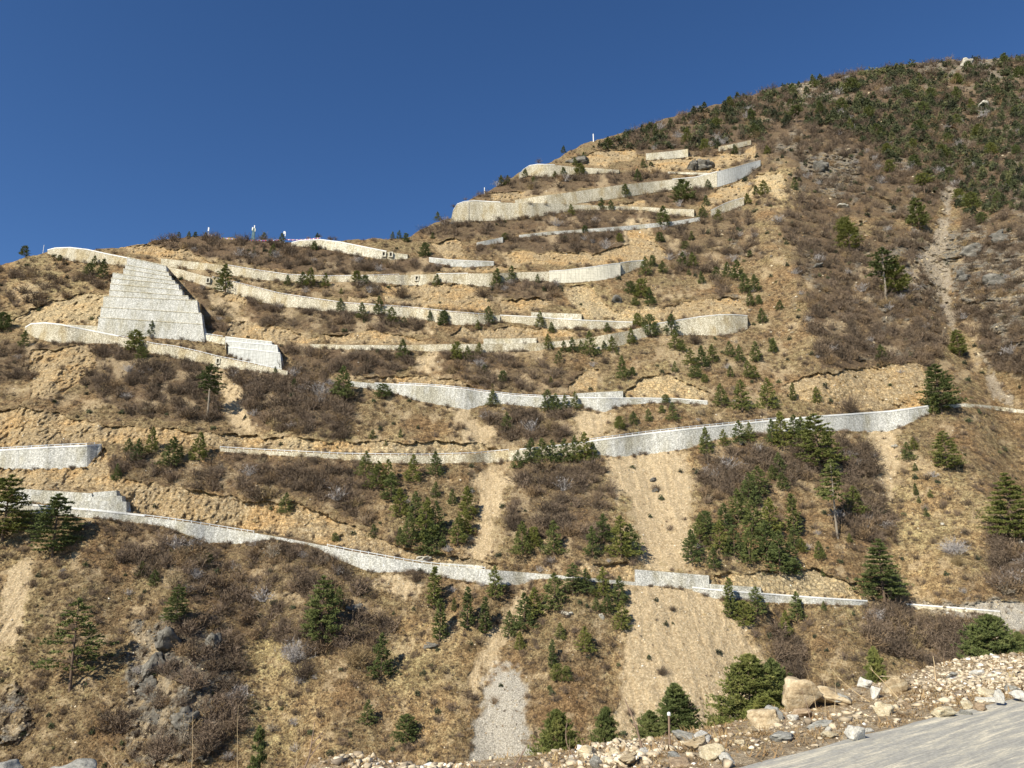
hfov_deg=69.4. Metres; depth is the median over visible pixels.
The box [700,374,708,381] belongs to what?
pine tree
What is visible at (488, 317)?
pine tree
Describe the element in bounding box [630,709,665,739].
pine tree
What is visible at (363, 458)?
pine tree
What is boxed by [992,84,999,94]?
pine tree
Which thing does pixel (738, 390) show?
pine tree
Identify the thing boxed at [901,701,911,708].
boulder
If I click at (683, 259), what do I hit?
pine tree
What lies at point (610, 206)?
pine tree
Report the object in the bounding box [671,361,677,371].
pine tree
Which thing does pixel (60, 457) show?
retaining wall
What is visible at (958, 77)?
pine tree
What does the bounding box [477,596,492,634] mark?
pine tree
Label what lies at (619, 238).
pine tree
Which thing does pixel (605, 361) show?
bare bush
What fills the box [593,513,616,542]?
pine tree
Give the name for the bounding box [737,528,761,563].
pine tree
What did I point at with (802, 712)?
boulder
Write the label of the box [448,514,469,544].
pine tree
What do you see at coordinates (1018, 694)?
boulder
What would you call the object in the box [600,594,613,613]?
pine tree
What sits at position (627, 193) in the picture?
pine tree
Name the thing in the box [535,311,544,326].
pine tree
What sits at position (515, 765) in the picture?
dead branch
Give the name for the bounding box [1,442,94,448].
guardrail
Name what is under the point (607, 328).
pine tree
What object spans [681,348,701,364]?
pine tree
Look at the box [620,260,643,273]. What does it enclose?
retaining wall
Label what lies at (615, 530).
pine tree
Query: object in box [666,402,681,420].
pine tree
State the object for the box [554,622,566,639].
pine tree
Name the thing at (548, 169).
retaining wall
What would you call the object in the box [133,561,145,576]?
pine tree
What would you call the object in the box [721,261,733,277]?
pine tree
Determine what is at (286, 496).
pine tree
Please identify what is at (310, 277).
pine tree
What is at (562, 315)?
retaining wall
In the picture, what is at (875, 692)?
boulder
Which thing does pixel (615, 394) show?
retaining wall
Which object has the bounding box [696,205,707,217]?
pine tree
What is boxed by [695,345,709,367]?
pine tree
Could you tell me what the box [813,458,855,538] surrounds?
pine tree
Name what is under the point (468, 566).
retaining wall
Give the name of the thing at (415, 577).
bare bush
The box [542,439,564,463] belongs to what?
pine tree
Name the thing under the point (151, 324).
pine tree
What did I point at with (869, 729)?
boulder
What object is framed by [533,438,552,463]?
pine tree
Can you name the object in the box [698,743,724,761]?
boulder
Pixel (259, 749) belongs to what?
pine tree
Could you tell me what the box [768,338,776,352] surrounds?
pine tree
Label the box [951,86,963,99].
pine tree
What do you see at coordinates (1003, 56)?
pine tree
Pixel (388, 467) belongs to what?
pine tree
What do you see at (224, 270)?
pine tree
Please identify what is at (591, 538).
pine tree
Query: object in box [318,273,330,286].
pine tree
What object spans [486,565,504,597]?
pine tree
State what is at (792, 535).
pine tree
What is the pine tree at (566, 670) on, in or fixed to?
on the hillside
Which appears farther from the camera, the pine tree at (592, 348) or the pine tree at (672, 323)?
the pine tree at (672, 323)
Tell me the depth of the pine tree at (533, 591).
289.02 m
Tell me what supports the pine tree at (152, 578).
on the hillside
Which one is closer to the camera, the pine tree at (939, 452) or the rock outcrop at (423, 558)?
the rock outcrop at (423, 558)
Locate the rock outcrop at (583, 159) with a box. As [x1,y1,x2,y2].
[565,156,588,163]
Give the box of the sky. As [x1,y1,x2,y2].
[0,0,1023,265]
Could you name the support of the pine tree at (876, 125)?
on the hillside
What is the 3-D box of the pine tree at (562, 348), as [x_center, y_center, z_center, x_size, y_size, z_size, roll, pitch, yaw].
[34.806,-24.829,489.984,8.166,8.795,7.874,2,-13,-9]
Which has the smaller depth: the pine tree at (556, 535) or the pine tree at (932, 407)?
the pine tree at (556, 535)
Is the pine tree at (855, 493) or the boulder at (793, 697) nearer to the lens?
the boulder at (793, 697)
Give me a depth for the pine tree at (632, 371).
458.76 m
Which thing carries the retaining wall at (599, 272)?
on the hillside
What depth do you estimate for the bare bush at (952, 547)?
320.35 m
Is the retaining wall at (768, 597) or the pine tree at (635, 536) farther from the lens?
the pine tree at (635, 536)
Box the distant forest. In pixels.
[597,54,1023,217]
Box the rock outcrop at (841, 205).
[837,203,849,207]
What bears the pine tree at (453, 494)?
on the hillside
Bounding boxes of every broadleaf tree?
[785,103,801,121]
[910,172,933,192]
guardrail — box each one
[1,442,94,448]
[118,335,277,367]
[147,515,253,532]
[212,277,347,302]
[220,446,508,454]
[231,265,398,275]
[327,544,484,567]
[349,302,482,313]
[404,383,568,396]
[590,418,772,438]
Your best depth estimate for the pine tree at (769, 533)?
316.18 m
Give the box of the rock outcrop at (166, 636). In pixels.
[155,626,181,651]
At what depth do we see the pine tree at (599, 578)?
290.57 m
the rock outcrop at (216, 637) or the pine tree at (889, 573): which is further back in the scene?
the pine tree at (889, 573)
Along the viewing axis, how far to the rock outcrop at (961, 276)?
592.61 m
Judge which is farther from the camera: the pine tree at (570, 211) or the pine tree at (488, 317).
the pine tree at (570, 211)
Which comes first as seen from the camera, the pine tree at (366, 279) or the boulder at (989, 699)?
the boulder at (989, 699)
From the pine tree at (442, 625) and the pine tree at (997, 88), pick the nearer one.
the pine tree at (442, 625)
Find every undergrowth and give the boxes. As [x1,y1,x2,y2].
[0,128,1023,767]
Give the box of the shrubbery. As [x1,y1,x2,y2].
[0,53,1023,767]
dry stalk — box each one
[191,719,192,767]
[237,705,238,767]
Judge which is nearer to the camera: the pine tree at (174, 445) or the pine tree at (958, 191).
the pine tree at (174, 445)
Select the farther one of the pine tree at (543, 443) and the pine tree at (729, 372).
the pine tree at (729, 372)
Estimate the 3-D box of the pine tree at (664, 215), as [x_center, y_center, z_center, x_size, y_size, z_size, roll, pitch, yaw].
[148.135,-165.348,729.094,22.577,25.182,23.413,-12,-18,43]
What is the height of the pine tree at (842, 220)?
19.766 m
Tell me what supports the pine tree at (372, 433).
on the hillside
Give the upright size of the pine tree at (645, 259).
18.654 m
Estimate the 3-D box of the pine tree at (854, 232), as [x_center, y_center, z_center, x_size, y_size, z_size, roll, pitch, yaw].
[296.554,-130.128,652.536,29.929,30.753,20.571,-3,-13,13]
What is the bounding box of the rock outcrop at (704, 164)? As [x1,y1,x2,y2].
[697,159,714,170]
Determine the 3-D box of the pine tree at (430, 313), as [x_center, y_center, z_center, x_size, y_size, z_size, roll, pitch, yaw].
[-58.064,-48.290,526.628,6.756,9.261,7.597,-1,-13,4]
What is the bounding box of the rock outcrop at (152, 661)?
[140,651,167,679]
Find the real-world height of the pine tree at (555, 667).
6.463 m
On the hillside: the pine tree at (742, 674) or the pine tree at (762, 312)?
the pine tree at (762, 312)
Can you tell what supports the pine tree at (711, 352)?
on the hillside
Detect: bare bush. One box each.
[273,637,317,662]
[283,655,320,679]
[336,642,377,666]
[389,281,413,297]
[405,567,425,581]
[473,282,493,297]
[599,356,608,363]
[649,483,660,490]
[656,665,671,675]
[684,330,708,343]
[833,391,865,412]
[931,537,970,555]
[944,550,966,564]
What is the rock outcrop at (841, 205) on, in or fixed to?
on the hillside
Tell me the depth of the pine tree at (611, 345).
489.64 m
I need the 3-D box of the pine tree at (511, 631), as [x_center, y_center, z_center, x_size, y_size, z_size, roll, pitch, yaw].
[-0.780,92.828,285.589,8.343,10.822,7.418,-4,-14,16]
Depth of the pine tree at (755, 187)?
803.47 m
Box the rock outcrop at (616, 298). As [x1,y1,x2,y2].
[612,295,621,302]
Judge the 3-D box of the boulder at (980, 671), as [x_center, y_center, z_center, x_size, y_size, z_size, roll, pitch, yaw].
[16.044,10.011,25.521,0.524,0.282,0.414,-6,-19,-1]
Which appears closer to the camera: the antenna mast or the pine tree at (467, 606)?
the pine tree at (467, 606)
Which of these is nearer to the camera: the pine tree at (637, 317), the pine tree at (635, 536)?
the pine tree at (635, 536)
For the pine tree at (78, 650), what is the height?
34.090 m
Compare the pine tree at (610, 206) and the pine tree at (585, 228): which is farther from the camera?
the pine tree at (610, 206)
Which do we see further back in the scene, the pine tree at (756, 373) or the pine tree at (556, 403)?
the pine tree at (756, 373)
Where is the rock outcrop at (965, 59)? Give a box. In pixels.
[960,57,973,66]
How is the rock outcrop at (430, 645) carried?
on the hillside
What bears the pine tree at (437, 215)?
on the hillside
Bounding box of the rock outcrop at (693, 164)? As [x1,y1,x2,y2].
[687,159,698,170]
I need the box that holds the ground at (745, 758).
[299,654,1023,767]
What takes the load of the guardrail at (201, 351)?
on the retaining wall at (200, 357)
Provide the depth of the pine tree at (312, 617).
282.14 m
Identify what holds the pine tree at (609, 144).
on the hillside
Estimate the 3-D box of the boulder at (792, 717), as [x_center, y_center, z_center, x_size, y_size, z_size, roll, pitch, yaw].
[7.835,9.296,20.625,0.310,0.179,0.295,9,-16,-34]
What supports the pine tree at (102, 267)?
on the hillside
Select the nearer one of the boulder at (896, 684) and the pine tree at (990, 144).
the boulder at (896, 684)
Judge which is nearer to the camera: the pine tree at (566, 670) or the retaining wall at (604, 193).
the pine tree at (566, 670)
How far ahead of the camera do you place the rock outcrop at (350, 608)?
293.36 m
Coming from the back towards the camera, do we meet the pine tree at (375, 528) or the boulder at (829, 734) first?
the pine tree at (375, 528)
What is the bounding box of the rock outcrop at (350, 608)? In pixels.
[345,602,362,613]
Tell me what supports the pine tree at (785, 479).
on the hillside
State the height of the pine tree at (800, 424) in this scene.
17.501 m
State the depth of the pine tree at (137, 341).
480.79 m
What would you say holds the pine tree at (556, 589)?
on the hillside
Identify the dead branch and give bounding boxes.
[304,722,325,767]
[514,746,526,767]
[565,723,576,759]
[625,700,642,747]
[833,670,869,701]
[870,665,897,696]
[900,658,945,688]
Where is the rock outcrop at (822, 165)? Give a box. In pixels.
[812,160,828,171]
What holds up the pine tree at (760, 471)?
on the hillside
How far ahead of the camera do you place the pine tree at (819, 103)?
1194.70 m
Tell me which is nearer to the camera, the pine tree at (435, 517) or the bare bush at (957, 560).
the bare bush at (957, 560)
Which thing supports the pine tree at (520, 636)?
on the hillside
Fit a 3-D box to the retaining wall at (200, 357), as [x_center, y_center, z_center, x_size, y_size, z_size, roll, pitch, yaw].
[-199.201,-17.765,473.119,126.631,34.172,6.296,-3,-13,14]
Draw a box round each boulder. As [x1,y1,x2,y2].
[0,759,23,767]
[50,758,96,767]
[576,745,596,754]
[589,753,601,767]
[608,747,619,754]
[617,752,637,764]
[636,747,647,755]
[667,751,680,756]
[668,757,691,767]
[671,729,693,740]
[682,733,708,750]
[694,730,711,742]
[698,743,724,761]
[718,752,734,763]
[734,739,745,744]
[744,726,757,732]
[746,708,782,729]
[764,705,783,719]
[769,731,793,741]
[782,676,823,711]
[786,714,799,719]
[791,708,811,716]
[806,719,831,729]
[816,685,851,705]
[820,731,837,737]
[834,693,851,702]
[844,725,864,740]
[857,677,871,687]
[865,727,873,732]
[870,686,880,698]
[872,701,894,715]
[879,675,911,692]
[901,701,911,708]
[930,706,957,716]
[946,672,957,677]
[959,709,972,714]
[960,699,972,709]
[969,669,984,674]
[972,703,986,710]
[975,697,995,702]
[976,687,993,696]
[993,688,1004,703]
[1004,684,1019,690]
[1008,690,1023,701]
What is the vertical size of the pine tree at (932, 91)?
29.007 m
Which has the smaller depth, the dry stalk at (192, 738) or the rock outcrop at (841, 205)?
the dry stalk at (192, 738)
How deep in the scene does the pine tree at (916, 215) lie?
729.10 m
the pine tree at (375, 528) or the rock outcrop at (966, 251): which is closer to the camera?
the pine tree at (375, 528)
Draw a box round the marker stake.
[667,712,670,744]
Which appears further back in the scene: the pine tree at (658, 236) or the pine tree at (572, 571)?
the pine tree at (658, 236)
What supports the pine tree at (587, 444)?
on the hillside
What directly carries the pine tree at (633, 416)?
on the hillside
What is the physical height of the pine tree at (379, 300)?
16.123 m
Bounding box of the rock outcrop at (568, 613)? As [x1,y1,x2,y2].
[561,611,572,615]
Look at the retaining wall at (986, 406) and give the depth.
439.53 m
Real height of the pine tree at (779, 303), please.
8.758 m
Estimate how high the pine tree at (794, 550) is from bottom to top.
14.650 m
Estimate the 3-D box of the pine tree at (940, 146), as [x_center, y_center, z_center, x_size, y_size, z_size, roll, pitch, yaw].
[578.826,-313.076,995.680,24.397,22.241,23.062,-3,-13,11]
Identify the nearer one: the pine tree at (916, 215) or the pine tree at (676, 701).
the pine tree at (676, 701)
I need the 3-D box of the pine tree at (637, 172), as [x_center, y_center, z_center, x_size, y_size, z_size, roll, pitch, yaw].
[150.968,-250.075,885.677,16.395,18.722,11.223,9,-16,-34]
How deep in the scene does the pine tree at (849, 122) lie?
1080.78 m
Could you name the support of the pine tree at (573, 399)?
on the hillside
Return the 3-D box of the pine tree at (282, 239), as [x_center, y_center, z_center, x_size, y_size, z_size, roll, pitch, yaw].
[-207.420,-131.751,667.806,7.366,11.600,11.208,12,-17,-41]
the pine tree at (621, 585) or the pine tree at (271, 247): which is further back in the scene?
the pine tree at (271, 247)
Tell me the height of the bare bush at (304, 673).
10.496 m
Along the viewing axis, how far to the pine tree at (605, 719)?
42.41 m
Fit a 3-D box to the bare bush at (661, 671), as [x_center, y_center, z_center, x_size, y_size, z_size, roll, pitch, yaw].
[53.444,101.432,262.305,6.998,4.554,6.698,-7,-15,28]
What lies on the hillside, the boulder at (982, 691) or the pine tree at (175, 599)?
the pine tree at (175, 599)
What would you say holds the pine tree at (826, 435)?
on the hillside
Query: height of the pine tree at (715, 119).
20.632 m
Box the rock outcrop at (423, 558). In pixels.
[416,556,431,562]
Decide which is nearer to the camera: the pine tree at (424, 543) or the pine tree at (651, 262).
the pine tree at (424, 543)
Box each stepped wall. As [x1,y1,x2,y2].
[13,488,130,512]
[97,257,206,341]
[225,336,283,368]
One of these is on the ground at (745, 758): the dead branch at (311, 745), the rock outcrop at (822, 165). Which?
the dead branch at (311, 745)
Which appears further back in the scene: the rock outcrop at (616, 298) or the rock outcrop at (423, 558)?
the rock outcrop at (616, 298)
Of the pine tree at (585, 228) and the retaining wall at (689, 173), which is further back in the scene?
the retaining wall at (689, 173)
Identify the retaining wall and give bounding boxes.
[0,444,101,469]
[0,501,649,585]
[25,322,118,343]
[47,247,126,265]
[69,325,225,343]
[118,337,287,374]
[161,259,548,286]
[168,267,499,324]
[220,441,589,463]
[291,239,407,259]
[310,338,588,352]
[351,381,707,411]
[429,257,493,266]
[440,562,482,568]
[451,200,693,222]
[476,237,502,245]
[483,338,536,343]
[500,315,632,328]
[515,171,716,203]
[519,164,618,177]
[519,217,699,237]
[531,312,581,319]
[549,263,620,282]
[575,391,622,397]
[590,314,747,349]
[590,405,929,456]
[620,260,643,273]
[635,570,708,588]
[646,149,687,159]
[668,172,707,174]
[692,587,867,605]
[709,584,760,592]
[711,198,743,215]
[717,160,760,186]
[718,140,750,150]
[906,603,999,615]
[934,404,1023,412]
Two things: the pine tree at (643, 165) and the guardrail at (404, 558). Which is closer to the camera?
the guardrail at (404, 558)
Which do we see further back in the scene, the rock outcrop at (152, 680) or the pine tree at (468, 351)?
the pine tree at (468, 351)
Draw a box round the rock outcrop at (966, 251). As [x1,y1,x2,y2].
[959,243,982,258]
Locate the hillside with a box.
[0,58,1023,767]
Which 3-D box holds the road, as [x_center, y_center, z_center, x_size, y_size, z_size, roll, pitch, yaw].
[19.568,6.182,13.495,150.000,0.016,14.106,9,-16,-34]
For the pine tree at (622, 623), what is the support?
on the hillside
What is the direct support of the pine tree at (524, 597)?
on the hillside
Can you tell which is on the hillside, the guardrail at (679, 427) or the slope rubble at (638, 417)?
the slope rubble at (638, 417)
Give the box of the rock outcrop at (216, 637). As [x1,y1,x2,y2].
[204,632,222,653]
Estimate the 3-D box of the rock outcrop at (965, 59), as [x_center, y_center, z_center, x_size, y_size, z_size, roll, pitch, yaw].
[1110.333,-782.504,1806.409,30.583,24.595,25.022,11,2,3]
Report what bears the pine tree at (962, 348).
on the hillside
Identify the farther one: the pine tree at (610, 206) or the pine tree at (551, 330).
the pine tree at (610, 206)
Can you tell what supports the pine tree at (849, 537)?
on the hillside
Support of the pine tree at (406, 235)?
on the hillside
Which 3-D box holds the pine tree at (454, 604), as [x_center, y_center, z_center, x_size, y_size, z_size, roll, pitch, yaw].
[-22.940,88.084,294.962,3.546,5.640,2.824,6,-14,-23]
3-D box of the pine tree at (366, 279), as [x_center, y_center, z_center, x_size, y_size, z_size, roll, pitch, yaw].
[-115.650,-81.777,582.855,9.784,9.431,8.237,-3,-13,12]
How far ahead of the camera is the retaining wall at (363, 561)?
319.87 m
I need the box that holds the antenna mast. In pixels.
[252,225,255,239]
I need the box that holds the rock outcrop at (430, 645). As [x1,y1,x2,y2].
[423,642,437,648]
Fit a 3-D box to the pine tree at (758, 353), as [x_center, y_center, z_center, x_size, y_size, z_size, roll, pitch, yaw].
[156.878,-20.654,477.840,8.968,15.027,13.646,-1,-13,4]
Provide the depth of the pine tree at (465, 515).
333.61 m
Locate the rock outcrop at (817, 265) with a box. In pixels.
[813,262,822,267]
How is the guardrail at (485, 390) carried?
on the retaining wall at (462, 398)
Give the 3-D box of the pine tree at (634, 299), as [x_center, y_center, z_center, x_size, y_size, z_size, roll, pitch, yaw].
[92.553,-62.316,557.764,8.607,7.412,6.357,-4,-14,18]
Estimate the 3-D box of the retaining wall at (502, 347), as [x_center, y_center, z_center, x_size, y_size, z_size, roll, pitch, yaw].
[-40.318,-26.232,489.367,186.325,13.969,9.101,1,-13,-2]
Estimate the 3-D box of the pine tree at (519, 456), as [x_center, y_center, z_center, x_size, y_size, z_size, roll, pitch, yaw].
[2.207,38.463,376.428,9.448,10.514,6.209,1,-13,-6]
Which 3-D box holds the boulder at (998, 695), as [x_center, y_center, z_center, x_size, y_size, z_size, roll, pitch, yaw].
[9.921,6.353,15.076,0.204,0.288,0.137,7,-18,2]
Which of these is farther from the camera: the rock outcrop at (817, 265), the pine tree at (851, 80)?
the pine tree at (851, 80)
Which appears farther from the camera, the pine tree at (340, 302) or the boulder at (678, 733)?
the pine tree at (340, 302)
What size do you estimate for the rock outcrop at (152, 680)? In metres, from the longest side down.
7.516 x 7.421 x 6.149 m
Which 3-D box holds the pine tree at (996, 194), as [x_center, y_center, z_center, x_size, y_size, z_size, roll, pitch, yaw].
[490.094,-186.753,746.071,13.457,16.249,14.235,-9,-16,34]
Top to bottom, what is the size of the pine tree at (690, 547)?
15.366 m
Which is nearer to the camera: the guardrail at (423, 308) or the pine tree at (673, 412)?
the pine tree at (673, 412)
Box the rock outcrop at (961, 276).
[956,270,971,281]
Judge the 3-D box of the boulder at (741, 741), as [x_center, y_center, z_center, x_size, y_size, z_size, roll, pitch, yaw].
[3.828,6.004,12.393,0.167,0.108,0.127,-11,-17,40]
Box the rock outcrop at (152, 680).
[136,675,157,696]
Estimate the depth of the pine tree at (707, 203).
793.37 m
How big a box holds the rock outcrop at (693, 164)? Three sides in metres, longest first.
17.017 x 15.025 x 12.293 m
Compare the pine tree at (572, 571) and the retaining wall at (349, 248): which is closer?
the pine tree at (572, 571)
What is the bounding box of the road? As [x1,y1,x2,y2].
[740,698,1023,767]
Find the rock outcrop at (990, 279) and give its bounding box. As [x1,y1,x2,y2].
[982,273,1006,288]
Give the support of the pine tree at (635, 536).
on the hillside
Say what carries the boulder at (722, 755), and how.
on the ground at (745, 758)
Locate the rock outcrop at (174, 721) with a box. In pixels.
[169,705,199,733]
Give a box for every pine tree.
[0,311,14,330]
[0,474,38,540]
[16,330,29,347]
[18,245,30,256]
[25,493,86,557]
[28,597,118,691]
[81,262,96,275]
[95,258,109,278]
[110,464,121,480]
[121,438,135,452]
[122,329,146,350]
[129,438,145,460]
[133,346,150,358]
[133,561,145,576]
[144,427,158,452]
[146,570,160,585]
[147,320,154,334]
[150,436,183,465]
[159,584,196,626]
[176,445,184,458]
[187,432,209,460]
[196,363,226,410]
[205,553,212,565]
[213,263,234,291]
[247,724,266,767]
[268,243,276,255]
[274,492,294,512]
[278,233,285,243]
[284,274,291,285]
[294,272,309,286]
[300,574,342,643]
[303,267,316,286]
[310,241,318,249]
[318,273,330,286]
[329,365,353,400]
[331,533,339,540]
[331,586,345,611]
[336,298,345,311]
[351,270,360,281]
[353,451,375,475]
[355,302,367,318]
[356,699,379,724]
[360,275,370,284]
[362,460,393,487]
[366,632,398,677]
[367,524,377,538]
[369,429,377,438]
[372,296,387,313]
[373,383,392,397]
[376,459,399,482]
[380,473,402,500]
[385,306,397,322]
[388,487,413,517]
[390,713,419,742]
[395,338,409,357]
[395,527,404,544]
[397,513,420,544]
[401,233,409,241]
[401,454,422,482]
[402,491,425,521]
[411,529,436,555]
[412,497,440,539]
[417,242,431,256]
[420,500,447,534]
[420,520,445,554]
[425,566,444,609]
[426,310,433,320]
[426,451,445,474]
[429,481,440,496]
[430,599,449,640]
[431,273,441,286]
[432,211,440,220]
[437,310,449,325]
[438,532,447,546]
[447,489,457,504]
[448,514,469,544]
[449,341,463,359]
[450,508,476,534]
[450,598,456,610]
[457,485,479,514]
[459,586,475,629]
[462,345,472,359]
[473,342,482,354]
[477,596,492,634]
[482,389,498,405]
[484,306,494,322]
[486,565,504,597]
[489,268,503,286]
[497,175,505,184]
[498,370,506,381]
[500,610,517,636]
[502,411,513,428]
[505,265,516,281]
[507,521,533,555]
[507,592,540,629]
[508,450,523,468]
[513,631,525,649]
[520,438,544,462]
[522,587,545,620]
[522,708,585,756]
[525,526,543,547]
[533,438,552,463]
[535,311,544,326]
[538,389,555,411]
[538,572,569,611]
[539,520,569,555]
[542,334,554,349]
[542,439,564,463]
[547,322,555,332]
[547,639,556,667]
[549,393,562,409]
[549,663,562,680]
[553,438,573,461]
[554,350,562,363]
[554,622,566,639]
[559,340,567,351]
[560,394,569,410]
[560,666,573,680]
[562,562,583,595]
[564,204,575,214]
[564,435,582,461]
[566,337,578,352]
[569,391,582,409]
[571,432,596,460]
[573,162,585,173]
[573,626,597,652]
[576,330,603,355]
[578,568,597,592]
[581,225,588,232]
[582,525,603,556]
[584,441,599,459]
[588,706,620,742]
[590,567,619,598]
[591,597,600,610]
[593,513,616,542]
[598,198,606,208]
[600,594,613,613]
[601,136,611,147]
[602,515,645,558]
[603,322,610,332]
[607,336,618,351]
[608,200,614,208]
[610,575,627,603]
[610,600,632,629]
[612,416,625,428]
[615,355,629,378]
[616,233,623,241]
[619,523,644,556]
[620,183,630,196]
[623,280,636,293]
[626,327,636,343]
[628,411,638,424]
[629,367,635,374]
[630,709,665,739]
[631,297,639,304]
[632,278,650,297]
[632,313,643,325]
[633,168,642,180]
[639,256,653,275]
[640,159,648,167]
[641,314,659,335]
[643,287,655,305]
[644,408,652,421]
[648,255,655,265]
[650,123,658,134]
[655,232,664,241]
[655,682,704,735]
[656,206,671,225]
[657,260,667,273]
[658,405,664,412]
[661,313,682,333]
[661,394,670,403]
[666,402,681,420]
[667,329,683,349]
[668,178,696,201]
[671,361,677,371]
[676,339,687,351]
[677,252,689,266]
[680,515,711,545]
[680,528,706,563]
[681,127,690,141]
[681,241,689,248]
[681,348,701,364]
[687,252,698,266]
[687,365,704,377]
[694,510,715,534]
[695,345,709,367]
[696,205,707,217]
[697,271,705,283]
[698,139,711,150]
[698,427,714,454]
[698,652,783,726]
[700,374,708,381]
[702,195,710,205]
[702,344,718,362]
[704,179,711,189]
[705,520,732,552]
[705,547,722,568]
[710,117,723,128]
[710,266,719,278]
[712,383,729,405]
[712,503,740,529]
[713,209,722,220]
[717,429,729,446]
[718,525,748,557]
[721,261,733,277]
[721,577,738,618]
[724,341,734,355]
[725,260,748,278]
[725,379,757,411]
[726,96,735,105]
[727,365,733,376]
[727,488,754,522]
[729,420,748,444]
[731,144,738,153]
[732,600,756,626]
[734,344,746,361]
[736,472,764,503]
[737,273,752,292]
[737,500,763,537]
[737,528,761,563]
[739,696,784,718]
[743,360,754,377]
[744,193,752,204]
[745,292,754,305]
[745,422,757,441]
[747,107,756,121]
[747,274,762,289]
[748,123,761,137]
[748,465,773,494]
[748,586,768,614]
[749,341,762,360]
[749,365,760,377]
[752,185,759,194]
[752,377,782,409]
[753,521,787,558]
[755,295,762,303]
[756,308,767,322]
[757,497,784,532]
[758,180,770,194]
[762,145,770,153]
[762,657,793,707]
[763,418,780,443]
[763,531,796,574]
[767,465,777,479]
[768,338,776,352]
[770,337,778,350]
[770,411,796,447]
[773,452,786,473]
[775,299,784,309]
[775,472,790,489]
[778,610,795,636]
[781,543,805,574]
[783,493,803,532]
[784,98,793,107]
[784,414,801,438]
[785,526,802,546]
[787,591,807,620]
[789,383,797,399]
[790,177,798,188]
[790,416,806,443]
[792,413,855,471]
[796,539,809,552]
[808,74,819,87]
[812,386,823,403]
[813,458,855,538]
[813,541,826,558]
[814,100,824,113]
[833,215,854,232]
[834,97,849,109]
[835,220,864,250]
[841,77,860,89]
[843,485,870,513]
[846,118,853,130]
[846,533,853,541]
[847,538,913,603]
[861,646,888,682]
[862,105,877,117]
[865,246,899,296]
[871,123,885,137]
[876,258,912,295]
[876,344,887,358]
[880,142,890,151]
[882,159,896,171]
[899,442,917,460]
[900,89,912,97]
[904,198,933,229]
[907,154,923,167]
[909,138,916,146]
[909,437,918,449]
[911,119,927,130]
[913,483,918,494]
[914,364,973,413]
[917,100,929,114]
[923,508,929,516]
[925,87,936,96]
[926,394,940,412]
[928,431,969,470]
[935,144,951,156]
[942,131,953,142]
[945,166,954,177]
[948,329,970,356]
[950,113,963,126]
[950,188,966,199]
[950,614,1023,658]
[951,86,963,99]
[953,72,963,83]
[959,191,983,209]
[964,61,972,67]
[964,98,977,110]
[970,123,986,137]
[973,212,989,223]
[975,472,1023,539]
[984,141,998,153]
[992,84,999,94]
[992,191,1003,203]
[999,52,1011,63]
[1003,179,1015,188]
[1007,631,1023,652]
[1009,144,1022,154]
[1013,65,1023,77]
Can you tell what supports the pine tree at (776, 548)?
on the hillside
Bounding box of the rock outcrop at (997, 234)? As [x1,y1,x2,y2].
[988,229,1009,242]
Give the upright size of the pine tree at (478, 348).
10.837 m
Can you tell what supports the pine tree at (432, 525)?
on the hillside
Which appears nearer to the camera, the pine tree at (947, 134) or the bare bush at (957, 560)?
the bare bush at (957, 560)
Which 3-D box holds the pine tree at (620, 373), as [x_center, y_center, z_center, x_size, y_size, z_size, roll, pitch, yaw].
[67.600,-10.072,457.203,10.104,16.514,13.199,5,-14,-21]
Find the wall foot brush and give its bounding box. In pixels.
[10,138,1013,615]
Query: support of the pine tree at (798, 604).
on the hillside
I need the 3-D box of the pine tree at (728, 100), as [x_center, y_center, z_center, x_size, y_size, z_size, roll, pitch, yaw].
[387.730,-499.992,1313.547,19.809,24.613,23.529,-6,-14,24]
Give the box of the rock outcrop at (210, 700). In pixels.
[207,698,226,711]
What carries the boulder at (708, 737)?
on the ground at (745, 758)
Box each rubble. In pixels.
[0,61,1023,767]
[309,652,1023,767]
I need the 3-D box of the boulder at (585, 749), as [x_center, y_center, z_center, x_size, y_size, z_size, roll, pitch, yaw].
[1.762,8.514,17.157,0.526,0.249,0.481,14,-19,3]
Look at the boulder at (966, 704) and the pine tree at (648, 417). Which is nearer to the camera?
the boulder at (966, 704)
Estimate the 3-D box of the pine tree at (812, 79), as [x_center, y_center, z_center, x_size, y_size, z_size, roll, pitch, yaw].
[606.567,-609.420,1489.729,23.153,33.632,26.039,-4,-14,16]
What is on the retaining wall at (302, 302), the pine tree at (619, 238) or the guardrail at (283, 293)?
the guardrail at (283, 293)
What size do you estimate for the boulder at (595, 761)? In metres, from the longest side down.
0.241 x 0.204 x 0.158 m
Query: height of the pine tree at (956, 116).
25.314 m
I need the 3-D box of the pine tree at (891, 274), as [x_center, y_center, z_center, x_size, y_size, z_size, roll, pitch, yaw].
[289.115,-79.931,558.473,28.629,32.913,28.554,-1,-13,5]
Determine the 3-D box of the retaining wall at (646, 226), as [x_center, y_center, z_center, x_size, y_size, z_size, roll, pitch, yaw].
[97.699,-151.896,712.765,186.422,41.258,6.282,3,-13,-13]
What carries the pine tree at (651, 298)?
on the hillside
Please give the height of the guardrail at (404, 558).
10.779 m
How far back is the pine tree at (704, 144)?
1014.15 m

